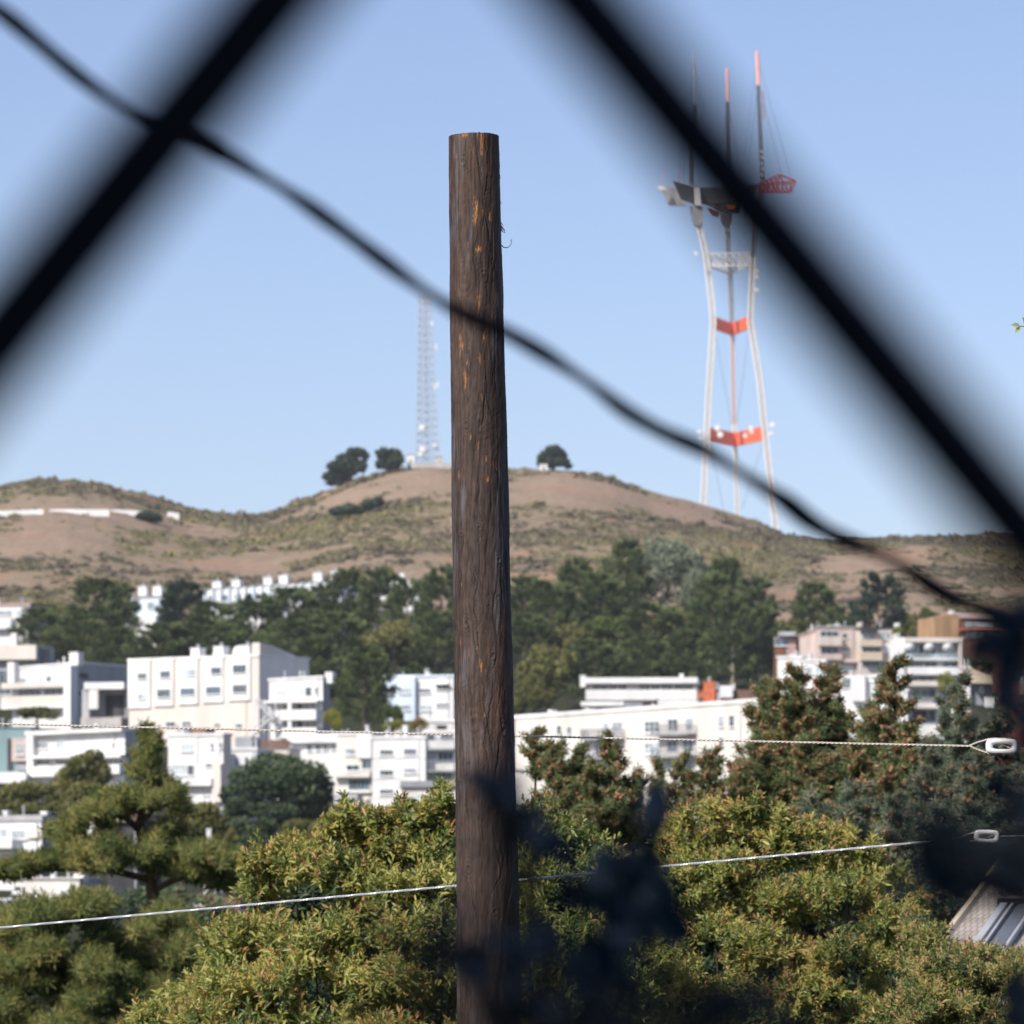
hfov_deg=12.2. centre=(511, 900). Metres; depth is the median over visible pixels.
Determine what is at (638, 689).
house
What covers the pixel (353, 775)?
house
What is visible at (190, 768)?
window
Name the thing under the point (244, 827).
shrub
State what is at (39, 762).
window
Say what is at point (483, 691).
wooden pole
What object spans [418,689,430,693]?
window
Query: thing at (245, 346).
sky
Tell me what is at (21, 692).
window
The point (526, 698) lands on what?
leafy tree
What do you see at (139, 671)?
bay window
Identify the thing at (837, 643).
house
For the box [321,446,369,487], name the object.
cypress tree
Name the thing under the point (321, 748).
house
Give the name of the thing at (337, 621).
cypress tree
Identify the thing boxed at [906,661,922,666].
window
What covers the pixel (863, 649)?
window
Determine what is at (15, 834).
window
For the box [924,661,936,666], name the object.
window
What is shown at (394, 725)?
shrub
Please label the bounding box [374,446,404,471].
cypress tree
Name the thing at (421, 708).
window
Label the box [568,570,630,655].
cypress tree
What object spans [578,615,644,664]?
leafy tree
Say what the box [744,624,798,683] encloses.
cypress tree
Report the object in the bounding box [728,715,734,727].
window
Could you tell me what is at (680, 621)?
leafy tree
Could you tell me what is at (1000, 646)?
leafy branch
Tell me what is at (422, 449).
lattice mast
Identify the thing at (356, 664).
cypress tree
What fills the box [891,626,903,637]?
shrub
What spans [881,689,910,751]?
house
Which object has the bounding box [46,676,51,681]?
window
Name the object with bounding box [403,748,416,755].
window
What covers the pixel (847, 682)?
window
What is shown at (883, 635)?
window
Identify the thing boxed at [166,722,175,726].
window
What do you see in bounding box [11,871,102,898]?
house
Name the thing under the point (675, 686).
window
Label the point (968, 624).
window
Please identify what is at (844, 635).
window
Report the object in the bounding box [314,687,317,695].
window
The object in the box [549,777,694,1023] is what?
leafy branch
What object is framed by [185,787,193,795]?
window
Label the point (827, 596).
cypress tree
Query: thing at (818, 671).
window
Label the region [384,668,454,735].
house
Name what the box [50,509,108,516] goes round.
retaining wall
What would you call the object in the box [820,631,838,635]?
window
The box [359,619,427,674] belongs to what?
leafy tree
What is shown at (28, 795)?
leafy tree
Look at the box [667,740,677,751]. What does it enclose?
window
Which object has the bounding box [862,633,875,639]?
window
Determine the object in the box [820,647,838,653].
window
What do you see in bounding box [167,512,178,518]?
retaining wall
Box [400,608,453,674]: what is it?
cypress tree
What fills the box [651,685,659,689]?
window
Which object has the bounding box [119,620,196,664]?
cypress tree
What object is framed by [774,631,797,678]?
house
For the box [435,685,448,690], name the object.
window
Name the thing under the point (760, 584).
cypress tree
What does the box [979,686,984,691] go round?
window
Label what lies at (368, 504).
hill bush
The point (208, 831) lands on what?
marker post
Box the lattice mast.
[416,294,438,462]
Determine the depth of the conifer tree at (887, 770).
41.78 m
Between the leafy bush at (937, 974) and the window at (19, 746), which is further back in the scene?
the window at (19, 746)
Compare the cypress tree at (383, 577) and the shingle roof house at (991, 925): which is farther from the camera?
the cypress tree at (383, 577)
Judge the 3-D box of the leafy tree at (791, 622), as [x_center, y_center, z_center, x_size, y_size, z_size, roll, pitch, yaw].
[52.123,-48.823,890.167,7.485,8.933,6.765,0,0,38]
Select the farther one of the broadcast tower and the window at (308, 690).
the broadcast tower
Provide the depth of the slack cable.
3.50 m
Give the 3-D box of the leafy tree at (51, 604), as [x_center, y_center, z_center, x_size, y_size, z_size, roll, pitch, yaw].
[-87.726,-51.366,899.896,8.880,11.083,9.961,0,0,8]
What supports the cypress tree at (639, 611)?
on the ground
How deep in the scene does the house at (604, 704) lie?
689.51 m
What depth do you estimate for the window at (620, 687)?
705.77 m
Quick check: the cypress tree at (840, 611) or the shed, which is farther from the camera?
the cypress tree at (840, 611)
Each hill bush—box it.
[134,509,163,523]
[327,501,368,516]
[358,495,384,511]
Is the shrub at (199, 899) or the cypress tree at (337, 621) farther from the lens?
the cypress tree at (337, 621)
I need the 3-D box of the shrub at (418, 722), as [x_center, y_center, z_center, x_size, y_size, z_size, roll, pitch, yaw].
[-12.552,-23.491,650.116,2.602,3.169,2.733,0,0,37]
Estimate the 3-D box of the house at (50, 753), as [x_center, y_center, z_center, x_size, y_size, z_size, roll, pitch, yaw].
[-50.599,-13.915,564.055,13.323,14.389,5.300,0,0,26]
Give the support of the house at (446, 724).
on the ground
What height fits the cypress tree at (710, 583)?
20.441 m
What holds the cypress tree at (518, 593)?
on the ground
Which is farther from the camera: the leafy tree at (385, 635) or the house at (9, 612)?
the house at (9, 612)
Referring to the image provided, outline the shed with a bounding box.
[108,814,165,967]
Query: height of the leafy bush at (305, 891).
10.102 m
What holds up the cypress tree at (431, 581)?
on the ground
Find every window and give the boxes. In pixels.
[0,610,11,616]
[0,670,10,694]
[0,828,7,838]
[0,851,11,859]
[11,830,27,839]
[11,886,22,892]
[12,738,26,760]
[15,743,24,755]
[16,610,24,616]
[18,689,40,695]
[19,678,26,682]
[36,742,48,749]
[36,760,50,765]
[44,688,63,694]
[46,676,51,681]
[54,759,67,765]
[55,742,63,751]
[79,673,87,678]
[106,759,123,764]
[128,660,150,708]
[147,602,153,609]
[153,658,173,706]
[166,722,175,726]
[170,765,185,775]
[178,658,198,704]
[181,721,190,726]
[181,744,192,751]
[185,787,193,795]
[186,765,194,775]
[202,656,223,702]
[202,787,210,796]
[205,763,213,767]
[213,723,220,727]
[222,594,227,601]
[228,655,250,700]
[234,724,242,728]
[234,757,238,766]
[276,690,285,698]
[283,703,316,709]
[284,720,317,727]
[299,688,303,696]
[304,687,311,696]
[306,744,311,751]
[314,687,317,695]
[322,744,327,750]
[331,743,335,750]
[344,749,355,755]
[345,765,359,771]
[347,779,369,790]
[361,760,371,769]
[379,770,393,776]
[379,789,393,794]
[380,749,393,755]
[398,688,409,694]
[400,705,410,710]
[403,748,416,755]
[403,768,416,774]
[416,794,426,800]
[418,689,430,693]
[418,706,431,711]
[428,751,436,759]
[430,772,451,779]
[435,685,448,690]
[435,703,448,706]
[438,752,452,759]
[440,735,452,739]
[556,725,561,734]
[566,727,571,734]
[592,685,607,689]
[594,742,613,755]
[609,685,616,689]
[611,722,622,732]
[618,685,626,689]
[640,685,649,689]
[643,720,659,733]
[643,742,659,755]
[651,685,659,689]
[661,685,671,688]
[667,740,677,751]
[667,760,694,770]
[668,719,677,730]
[674,685,692,688]
[682,740,693,750]
[685,718,692,729]
[717,716,723,727]
[718,737,723,747]
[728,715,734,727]
[775,638,788,645]
[805,667,811,674]
[815,667,820,674]
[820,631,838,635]
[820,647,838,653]
[838,665,852,671]
[842,633,847,638]
[842,647,849,651]
[842,678,850,688]
[851,675,865,701]
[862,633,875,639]
[862,648,879,651]
[862,661,879,666]
[880,632,890,639]
[880,646,888,652]
[905,644,917,653]
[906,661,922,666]
[911,688,935,698]
[912,676,939,680]
[912,710,935,721]
[919,644,923,653]
[924,644,935,653]
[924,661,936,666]
[936,644,955,653]
[943,662,956,666]
[965,621,980,627]
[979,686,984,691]
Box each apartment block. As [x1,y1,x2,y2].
[127,641,310,747]
[514,692,825,817]
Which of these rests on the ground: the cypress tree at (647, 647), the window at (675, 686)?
the cypress tree at (647, 647)
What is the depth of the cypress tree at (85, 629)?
847.45 m
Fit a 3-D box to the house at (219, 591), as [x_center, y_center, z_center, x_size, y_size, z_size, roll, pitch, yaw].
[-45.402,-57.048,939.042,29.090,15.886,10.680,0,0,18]
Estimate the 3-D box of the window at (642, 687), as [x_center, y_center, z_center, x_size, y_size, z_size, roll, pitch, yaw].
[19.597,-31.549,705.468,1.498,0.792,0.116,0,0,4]
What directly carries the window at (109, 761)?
in the house at (50, 753)
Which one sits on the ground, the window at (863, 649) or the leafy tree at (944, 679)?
the leafy tree at (944, 679)
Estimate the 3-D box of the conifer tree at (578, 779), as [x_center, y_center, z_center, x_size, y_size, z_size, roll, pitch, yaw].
[0.681,4.715,42.053,1.299,12.611,1.456,0,0,0]
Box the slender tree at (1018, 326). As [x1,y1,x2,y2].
[1011,317,1023,333]
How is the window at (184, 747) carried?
in the house at (200, 759)
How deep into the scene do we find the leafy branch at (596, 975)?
2.18 m
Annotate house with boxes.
[0,597,48,644]
[0,633,54,708]
[0,716,49,814]
[0,806,58,889]
[1,652,127,728]
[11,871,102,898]
[25,722,137,834]
[81,682,128,728]
[125,583,175,647]
[166,724,232,822]
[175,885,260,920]
[203,568,358,639]
[231,737,273,820]
[248,671,336,739]
[260,739,301,798]
[287,729,348,794]
[333,725,393,804]
[371,573,427,630]
[371,725,433,809]
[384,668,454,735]
[399,780,455,802]
[423,724,455,780]
[424,712,454,729]
[517,770,602,852]
[579,674,699,702]
[581,699,697,709]
[697,677,756,701]
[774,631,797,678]
[776,649,805,694]
[798,624,818,658]
[801,654,829,698]
[806,621,861,698]
[841,670,880,757]
[856,621,899,674]
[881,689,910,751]
[889,637,963,739]
[918,609,992,671]
[947,896,1023,1020]
[951,664,987,741]
[985,697,1009,763]
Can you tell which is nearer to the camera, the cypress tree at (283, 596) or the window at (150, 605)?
the cypress tree at (283, 596)
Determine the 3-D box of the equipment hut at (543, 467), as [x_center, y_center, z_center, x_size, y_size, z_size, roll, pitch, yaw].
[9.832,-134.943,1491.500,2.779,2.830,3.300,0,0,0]
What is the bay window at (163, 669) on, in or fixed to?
in the apartment block at (198, 688)
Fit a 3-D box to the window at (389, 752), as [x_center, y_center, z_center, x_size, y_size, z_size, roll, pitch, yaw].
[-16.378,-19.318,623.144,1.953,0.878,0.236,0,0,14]
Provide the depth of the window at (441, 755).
640.26 m
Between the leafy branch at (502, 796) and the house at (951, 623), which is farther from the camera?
the house at (951, 623)
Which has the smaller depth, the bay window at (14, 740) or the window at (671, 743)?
the bay window at (14, 740)
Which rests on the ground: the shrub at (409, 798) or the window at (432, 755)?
the shrub at (409, 798)
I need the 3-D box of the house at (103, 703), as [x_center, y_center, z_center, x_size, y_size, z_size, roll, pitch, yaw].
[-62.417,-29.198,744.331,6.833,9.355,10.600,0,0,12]
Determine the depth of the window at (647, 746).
616.78 m
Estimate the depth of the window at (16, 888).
331.35 m
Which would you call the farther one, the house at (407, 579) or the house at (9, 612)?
the house at (407, 579)
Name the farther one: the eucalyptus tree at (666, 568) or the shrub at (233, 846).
the eucalyptus tree at (666, 568)
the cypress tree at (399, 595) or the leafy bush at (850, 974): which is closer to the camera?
the leafy bush at (850, 974)
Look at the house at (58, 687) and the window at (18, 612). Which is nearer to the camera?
the house at (58, 687)
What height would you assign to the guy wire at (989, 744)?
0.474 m
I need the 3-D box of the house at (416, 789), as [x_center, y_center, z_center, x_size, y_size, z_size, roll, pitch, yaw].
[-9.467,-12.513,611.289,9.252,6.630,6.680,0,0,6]
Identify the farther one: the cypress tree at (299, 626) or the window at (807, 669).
the cypress tree at (299, 626)
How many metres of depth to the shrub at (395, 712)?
664.22 m
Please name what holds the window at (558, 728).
in the apartment block at (721, 720)
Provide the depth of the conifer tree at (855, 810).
38.19 m
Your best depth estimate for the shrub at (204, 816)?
349.46 m
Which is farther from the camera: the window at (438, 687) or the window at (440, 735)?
the window at (438, 687)
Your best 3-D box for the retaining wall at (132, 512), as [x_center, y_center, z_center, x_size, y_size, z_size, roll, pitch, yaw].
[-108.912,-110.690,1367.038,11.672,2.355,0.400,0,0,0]
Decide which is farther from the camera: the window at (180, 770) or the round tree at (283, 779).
the window at (180, 770)
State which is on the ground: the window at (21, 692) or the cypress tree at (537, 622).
the cypress tree at (537, 622)
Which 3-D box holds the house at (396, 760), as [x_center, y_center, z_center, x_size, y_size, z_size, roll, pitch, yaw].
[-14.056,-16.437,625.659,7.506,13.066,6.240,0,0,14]
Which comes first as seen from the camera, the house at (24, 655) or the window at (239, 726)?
the window at (239, 726)
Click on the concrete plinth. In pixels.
(428, 465)
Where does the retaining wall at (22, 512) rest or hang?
on the ground
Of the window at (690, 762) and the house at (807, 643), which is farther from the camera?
the house at (807, 643)
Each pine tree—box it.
[0,717,246,955]
[0,883,202,1023]
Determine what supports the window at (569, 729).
in the apartment block at (721, 720)
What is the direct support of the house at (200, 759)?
on the ground
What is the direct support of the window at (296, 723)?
in the house at (299, 703)
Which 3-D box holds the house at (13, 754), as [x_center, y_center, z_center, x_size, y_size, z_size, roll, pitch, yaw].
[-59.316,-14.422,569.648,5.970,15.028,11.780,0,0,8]
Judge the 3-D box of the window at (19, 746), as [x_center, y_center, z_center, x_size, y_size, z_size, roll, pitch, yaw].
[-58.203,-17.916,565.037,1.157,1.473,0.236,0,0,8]
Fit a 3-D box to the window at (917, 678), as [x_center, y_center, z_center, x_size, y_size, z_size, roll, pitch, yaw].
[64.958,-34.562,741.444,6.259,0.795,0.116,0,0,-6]
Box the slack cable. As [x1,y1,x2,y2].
[0,3,1002,622]
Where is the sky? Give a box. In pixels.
[0,0,1023,538]
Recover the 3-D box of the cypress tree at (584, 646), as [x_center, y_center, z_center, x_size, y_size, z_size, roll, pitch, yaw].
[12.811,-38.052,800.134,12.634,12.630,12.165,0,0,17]
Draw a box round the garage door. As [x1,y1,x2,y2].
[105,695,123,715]
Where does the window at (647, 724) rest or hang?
in the apartment block at (721, 720)
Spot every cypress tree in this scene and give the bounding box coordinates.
[6,605,71,649]
[35,613,113,662]
[57,574,139,649]
[83,626,148,664]
[97,580,142,653]
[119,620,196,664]
[154,577,206,643]
[156,614,237,656]
[186,599,244,655]
[226,592,286,641]
[258,585,323,645]
[259,611,331,675]
[290,631,347,698]
[293,582,346,639]
[308,610,371,686]
[316,566,384,642]
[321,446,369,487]
[330,642,400,731]
[348,565,406,634]
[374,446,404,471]
[380,576,429,646]
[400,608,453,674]
[411,564,453,663]
[510,573,555,655]
[512,612,561,673]
[518,579,582,657]
[536,444,573,470]
[550,556,602,630]
[555,637,620,701]
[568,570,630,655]
[595,536,654,632]
[604,601,690,671]
[605,633,675,677]
[655,627,720,689]
[679,569,741,680]
[696,553,746,648]
[703,592,762,685]
[721,604,787,684]
[726,574,778,644]
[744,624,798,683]
[788,580,839,646]
[815,605,853,625]
[845,570,909,633]
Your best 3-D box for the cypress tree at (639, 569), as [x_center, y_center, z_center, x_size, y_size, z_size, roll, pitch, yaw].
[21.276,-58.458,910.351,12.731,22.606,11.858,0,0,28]
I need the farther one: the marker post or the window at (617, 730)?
the window at (617, 730)
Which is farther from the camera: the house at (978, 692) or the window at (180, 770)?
the house at (978, 692)
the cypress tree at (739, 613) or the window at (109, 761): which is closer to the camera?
the window at (109, 761)
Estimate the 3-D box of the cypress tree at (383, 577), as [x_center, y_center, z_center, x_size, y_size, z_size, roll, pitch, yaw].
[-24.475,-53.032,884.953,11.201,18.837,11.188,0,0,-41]
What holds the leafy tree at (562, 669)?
on the ground
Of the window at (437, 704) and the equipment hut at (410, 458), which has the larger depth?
the equipment hut at (410, 458)
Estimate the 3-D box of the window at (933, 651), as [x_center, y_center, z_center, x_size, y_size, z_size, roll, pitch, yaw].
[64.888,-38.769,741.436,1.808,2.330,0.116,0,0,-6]
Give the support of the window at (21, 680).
in the house at (58, 687)
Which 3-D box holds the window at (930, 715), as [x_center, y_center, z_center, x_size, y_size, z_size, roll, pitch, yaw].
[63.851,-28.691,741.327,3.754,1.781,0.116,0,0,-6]
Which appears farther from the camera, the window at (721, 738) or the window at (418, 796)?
the window at (418, 796)
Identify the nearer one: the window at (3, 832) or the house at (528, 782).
the window at (3, 832)
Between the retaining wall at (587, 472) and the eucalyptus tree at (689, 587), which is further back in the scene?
the retaining wall at (587, 472)
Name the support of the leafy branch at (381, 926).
on the ground
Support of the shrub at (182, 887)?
on the ground
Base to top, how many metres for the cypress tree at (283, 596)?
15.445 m
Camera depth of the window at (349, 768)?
634.66 m
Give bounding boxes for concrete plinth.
[411,463,450,468]
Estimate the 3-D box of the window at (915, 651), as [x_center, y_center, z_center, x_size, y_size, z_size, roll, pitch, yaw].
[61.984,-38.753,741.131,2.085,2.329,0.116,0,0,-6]
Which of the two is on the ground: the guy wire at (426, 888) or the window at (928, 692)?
the guy wire at (426, 888)
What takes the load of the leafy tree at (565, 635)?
on the ground
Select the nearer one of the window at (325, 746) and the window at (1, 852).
the window at (1, 852)
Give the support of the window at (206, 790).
in the house at (200, 759)
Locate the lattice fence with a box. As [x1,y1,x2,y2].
[0,0,1023,608]
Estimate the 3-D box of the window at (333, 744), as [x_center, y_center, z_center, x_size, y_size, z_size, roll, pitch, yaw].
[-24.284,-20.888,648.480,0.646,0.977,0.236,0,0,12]
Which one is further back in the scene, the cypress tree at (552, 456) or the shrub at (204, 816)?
the cypress tree at (552, 456)
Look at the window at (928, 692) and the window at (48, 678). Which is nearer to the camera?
the window at (928, 692)
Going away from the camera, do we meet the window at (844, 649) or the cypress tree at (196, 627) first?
the window at (844, 649)
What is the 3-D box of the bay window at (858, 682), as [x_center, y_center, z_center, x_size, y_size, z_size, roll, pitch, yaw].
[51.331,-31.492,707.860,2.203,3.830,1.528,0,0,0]
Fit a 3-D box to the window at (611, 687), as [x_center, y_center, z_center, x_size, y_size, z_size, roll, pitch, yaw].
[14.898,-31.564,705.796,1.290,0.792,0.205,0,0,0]
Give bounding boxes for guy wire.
[0,723,1006,754]
[0,833,993,928]
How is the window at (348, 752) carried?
in the house at (353, 775)
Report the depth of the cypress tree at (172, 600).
892.92 m
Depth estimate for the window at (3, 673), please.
801.50 m
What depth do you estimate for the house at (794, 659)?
720.36 m
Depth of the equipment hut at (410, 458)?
1488.00 m
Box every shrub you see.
[16,706,59,727]
[107,885,235,927]
[165,803,193,892]
[172,836,252,892]
[185,800,238,843]
[230,816,277,849]
[280,818,317,837]
[322,708,343,730]
[380,704,403,734]
[382,719,416,735]
[390,797,419,813]
[409,717,428,731]
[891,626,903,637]
[906,623,917,636]
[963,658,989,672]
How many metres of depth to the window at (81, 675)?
761.07 m
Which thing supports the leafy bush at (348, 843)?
on the ground
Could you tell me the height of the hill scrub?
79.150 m
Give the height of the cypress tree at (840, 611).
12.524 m
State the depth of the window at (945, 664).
741.81 m
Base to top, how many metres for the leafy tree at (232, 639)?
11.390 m
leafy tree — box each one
[0,779,74,816]
[32,599,64,623]
[47,748,112,877]
[218,628,273,654]
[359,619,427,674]
[514,643,579,712]
[514,676,557,714]
[529,622,596,661]
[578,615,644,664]
[651,607,714,675]
[775,617,807,633]
[900,612,921,636]
[918,606,939,618]
[936,671,956,699]
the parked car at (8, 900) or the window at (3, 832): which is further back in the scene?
the window at (3, 832)
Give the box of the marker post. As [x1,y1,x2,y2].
[206,828,211,840]
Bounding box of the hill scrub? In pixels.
[0,465,1018,621]
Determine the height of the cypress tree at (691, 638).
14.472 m
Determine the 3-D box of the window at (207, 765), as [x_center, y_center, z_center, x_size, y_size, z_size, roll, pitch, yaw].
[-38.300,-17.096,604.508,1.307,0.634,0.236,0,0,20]
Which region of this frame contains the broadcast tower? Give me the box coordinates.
[657,51,795,529]
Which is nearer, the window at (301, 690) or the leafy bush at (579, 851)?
the leafy bush at (579, 851)
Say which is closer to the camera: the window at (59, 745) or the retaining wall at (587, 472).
the window at (59, 745)
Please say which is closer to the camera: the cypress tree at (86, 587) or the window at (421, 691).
the window at (421, 691)
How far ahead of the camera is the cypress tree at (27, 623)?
857.87 m
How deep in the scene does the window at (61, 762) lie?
563.65 m
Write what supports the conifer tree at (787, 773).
on the ground
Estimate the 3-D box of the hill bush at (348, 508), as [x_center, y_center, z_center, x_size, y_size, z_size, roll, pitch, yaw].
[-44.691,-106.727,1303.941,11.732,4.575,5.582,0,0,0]
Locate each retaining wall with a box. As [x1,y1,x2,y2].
[0,509,43,516]
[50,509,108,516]
[111,510,140,515]
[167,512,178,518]
[566,471,604,476]
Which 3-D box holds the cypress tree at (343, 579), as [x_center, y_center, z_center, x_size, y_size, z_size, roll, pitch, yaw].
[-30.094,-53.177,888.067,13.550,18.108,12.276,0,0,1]
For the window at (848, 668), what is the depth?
799.74 m
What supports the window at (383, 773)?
in the house at (396, 760)
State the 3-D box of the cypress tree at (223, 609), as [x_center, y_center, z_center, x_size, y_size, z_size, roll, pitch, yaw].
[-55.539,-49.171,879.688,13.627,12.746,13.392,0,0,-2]
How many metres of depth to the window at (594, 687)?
705.94 m
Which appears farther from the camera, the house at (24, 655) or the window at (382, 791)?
the house at (24, 655)
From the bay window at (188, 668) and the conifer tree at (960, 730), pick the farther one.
the bay window at (188, 668)
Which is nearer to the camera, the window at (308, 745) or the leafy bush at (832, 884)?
the leafy bush at (832, 884)
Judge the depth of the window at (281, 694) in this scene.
692.62 m
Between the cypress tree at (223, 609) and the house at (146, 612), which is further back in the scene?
the house at (146, 612)
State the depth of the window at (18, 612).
880.49 m
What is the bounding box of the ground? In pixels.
[0,468,1019,1023]
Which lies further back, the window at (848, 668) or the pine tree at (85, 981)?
the window at (848, 668)
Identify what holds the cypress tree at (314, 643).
on the ground
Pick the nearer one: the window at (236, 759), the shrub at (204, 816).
the shrub at (204, 816)
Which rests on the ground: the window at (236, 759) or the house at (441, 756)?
the house at (441, 756)
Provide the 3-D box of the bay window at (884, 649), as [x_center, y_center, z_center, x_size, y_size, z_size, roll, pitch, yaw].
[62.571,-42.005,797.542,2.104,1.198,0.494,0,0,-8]
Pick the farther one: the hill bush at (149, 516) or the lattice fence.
the hill bush at (149, 516)
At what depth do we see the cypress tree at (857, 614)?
881.06 m
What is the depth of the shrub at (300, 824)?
369.39 m
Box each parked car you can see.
[0,898,17,906]
[9,893,36,897]
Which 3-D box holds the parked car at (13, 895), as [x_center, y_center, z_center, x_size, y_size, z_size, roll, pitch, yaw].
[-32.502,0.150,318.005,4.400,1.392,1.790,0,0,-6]
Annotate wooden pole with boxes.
[449,132,518,1023]
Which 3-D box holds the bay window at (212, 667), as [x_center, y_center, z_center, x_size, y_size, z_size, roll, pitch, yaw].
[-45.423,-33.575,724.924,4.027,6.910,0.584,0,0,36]
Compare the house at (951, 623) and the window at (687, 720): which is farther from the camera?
the house at (951, 623)
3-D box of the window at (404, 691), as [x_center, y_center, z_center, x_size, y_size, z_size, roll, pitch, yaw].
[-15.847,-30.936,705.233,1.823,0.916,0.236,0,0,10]
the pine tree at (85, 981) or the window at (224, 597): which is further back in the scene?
the window at (224, 597)
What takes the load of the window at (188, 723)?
in the apartment block at (198, 688)
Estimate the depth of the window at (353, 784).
634.50 m
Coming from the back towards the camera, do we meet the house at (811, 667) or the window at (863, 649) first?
the window at (863, 649)
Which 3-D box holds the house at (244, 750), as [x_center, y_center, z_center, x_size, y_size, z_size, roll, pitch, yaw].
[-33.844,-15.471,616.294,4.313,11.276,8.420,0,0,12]
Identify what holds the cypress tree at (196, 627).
on the ground
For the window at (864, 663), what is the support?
in the house at (873, 648)
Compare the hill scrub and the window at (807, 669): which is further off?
the hill scrub
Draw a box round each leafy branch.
[348,897,477,1023]
[446,908,551,1023]
[461,762,569,1023]
[504,913,642,1023]
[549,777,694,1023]
[614,917,863,1023]
[894,766,1023,928]
[962,601,1023,765]
[994,958,1023,1023]
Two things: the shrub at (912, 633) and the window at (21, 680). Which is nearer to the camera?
the window at (21, 680)
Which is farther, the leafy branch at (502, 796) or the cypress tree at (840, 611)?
the cypress tree at (840, 611)
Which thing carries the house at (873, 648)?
on the ground
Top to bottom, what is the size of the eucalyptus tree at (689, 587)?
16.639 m
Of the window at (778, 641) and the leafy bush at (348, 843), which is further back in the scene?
the window at (778, 641)
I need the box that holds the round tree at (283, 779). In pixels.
[217,751,335,831]
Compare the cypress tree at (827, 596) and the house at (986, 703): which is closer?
the house at (986, 703)
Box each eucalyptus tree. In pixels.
[620,535,710,607]
[677,567,704,611]
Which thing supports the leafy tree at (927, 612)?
on the ground
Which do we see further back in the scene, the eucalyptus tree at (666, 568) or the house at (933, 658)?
the eucalyptus tree at (666, 568)
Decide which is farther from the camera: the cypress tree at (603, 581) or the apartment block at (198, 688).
the cypress tree at (603, 581)
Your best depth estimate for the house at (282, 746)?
640.56 m
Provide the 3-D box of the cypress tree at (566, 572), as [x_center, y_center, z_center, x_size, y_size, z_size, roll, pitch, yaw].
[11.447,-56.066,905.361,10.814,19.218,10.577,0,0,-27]
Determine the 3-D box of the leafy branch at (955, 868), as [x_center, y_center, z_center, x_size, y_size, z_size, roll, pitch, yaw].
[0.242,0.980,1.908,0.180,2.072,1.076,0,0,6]
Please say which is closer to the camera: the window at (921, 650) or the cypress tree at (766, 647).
the window at (921, 650)
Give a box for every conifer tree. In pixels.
[517,723,650,849]
[641,660,857,1011]
[795,776,999,926]
[821,652,938,956]
[899,668,1023,851]
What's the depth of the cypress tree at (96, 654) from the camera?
837.76 m
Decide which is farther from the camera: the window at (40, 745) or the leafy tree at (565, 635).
the leafy tree at (565, 635)
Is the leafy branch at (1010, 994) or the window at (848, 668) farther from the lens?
the window at (848, 668)
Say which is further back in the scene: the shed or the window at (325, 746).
the window at (325, 746)
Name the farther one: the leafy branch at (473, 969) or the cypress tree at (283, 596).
the cypress tree at (283, 596)
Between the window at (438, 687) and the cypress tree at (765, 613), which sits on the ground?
the cypress tree at (765, 613)
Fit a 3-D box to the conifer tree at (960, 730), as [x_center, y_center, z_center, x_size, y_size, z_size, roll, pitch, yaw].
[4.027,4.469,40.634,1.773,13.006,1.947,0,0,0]
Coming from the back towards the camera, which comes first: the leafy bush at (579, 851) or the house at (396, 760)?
the house at (396, 760)
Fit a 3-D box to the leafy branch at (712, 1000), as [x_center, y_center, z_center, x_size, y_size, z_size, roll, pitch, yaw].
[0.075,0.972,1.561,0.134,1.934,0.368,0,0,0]
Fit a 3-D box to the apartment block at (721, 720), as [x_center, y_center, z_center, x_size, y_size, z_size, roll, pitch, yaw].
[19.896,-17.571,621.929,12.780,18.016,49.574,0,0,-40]
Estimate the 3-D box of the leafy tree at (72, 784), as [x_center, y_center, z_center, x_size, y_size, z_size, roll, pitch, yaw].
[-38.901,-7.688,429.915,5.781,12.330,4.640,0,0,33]
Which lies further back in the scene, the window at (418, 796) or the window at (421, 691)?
the window at (421, 691)
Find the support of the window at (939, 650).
in the house at (933, 658)
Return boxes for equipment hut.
[407,454,414,469]
[437,456,442,462]
[539,464,547,470]
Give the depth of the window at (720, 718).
606.48 m
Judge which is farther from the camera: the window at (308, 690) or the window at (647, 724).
the window at (308, 690)
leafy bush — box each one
[116,775,518,1023]
[190,855,452,1022]
[518,789,665,1023]
[631,845,970,1023]
[635,784,931,1023]
[878,903,1023,1023]

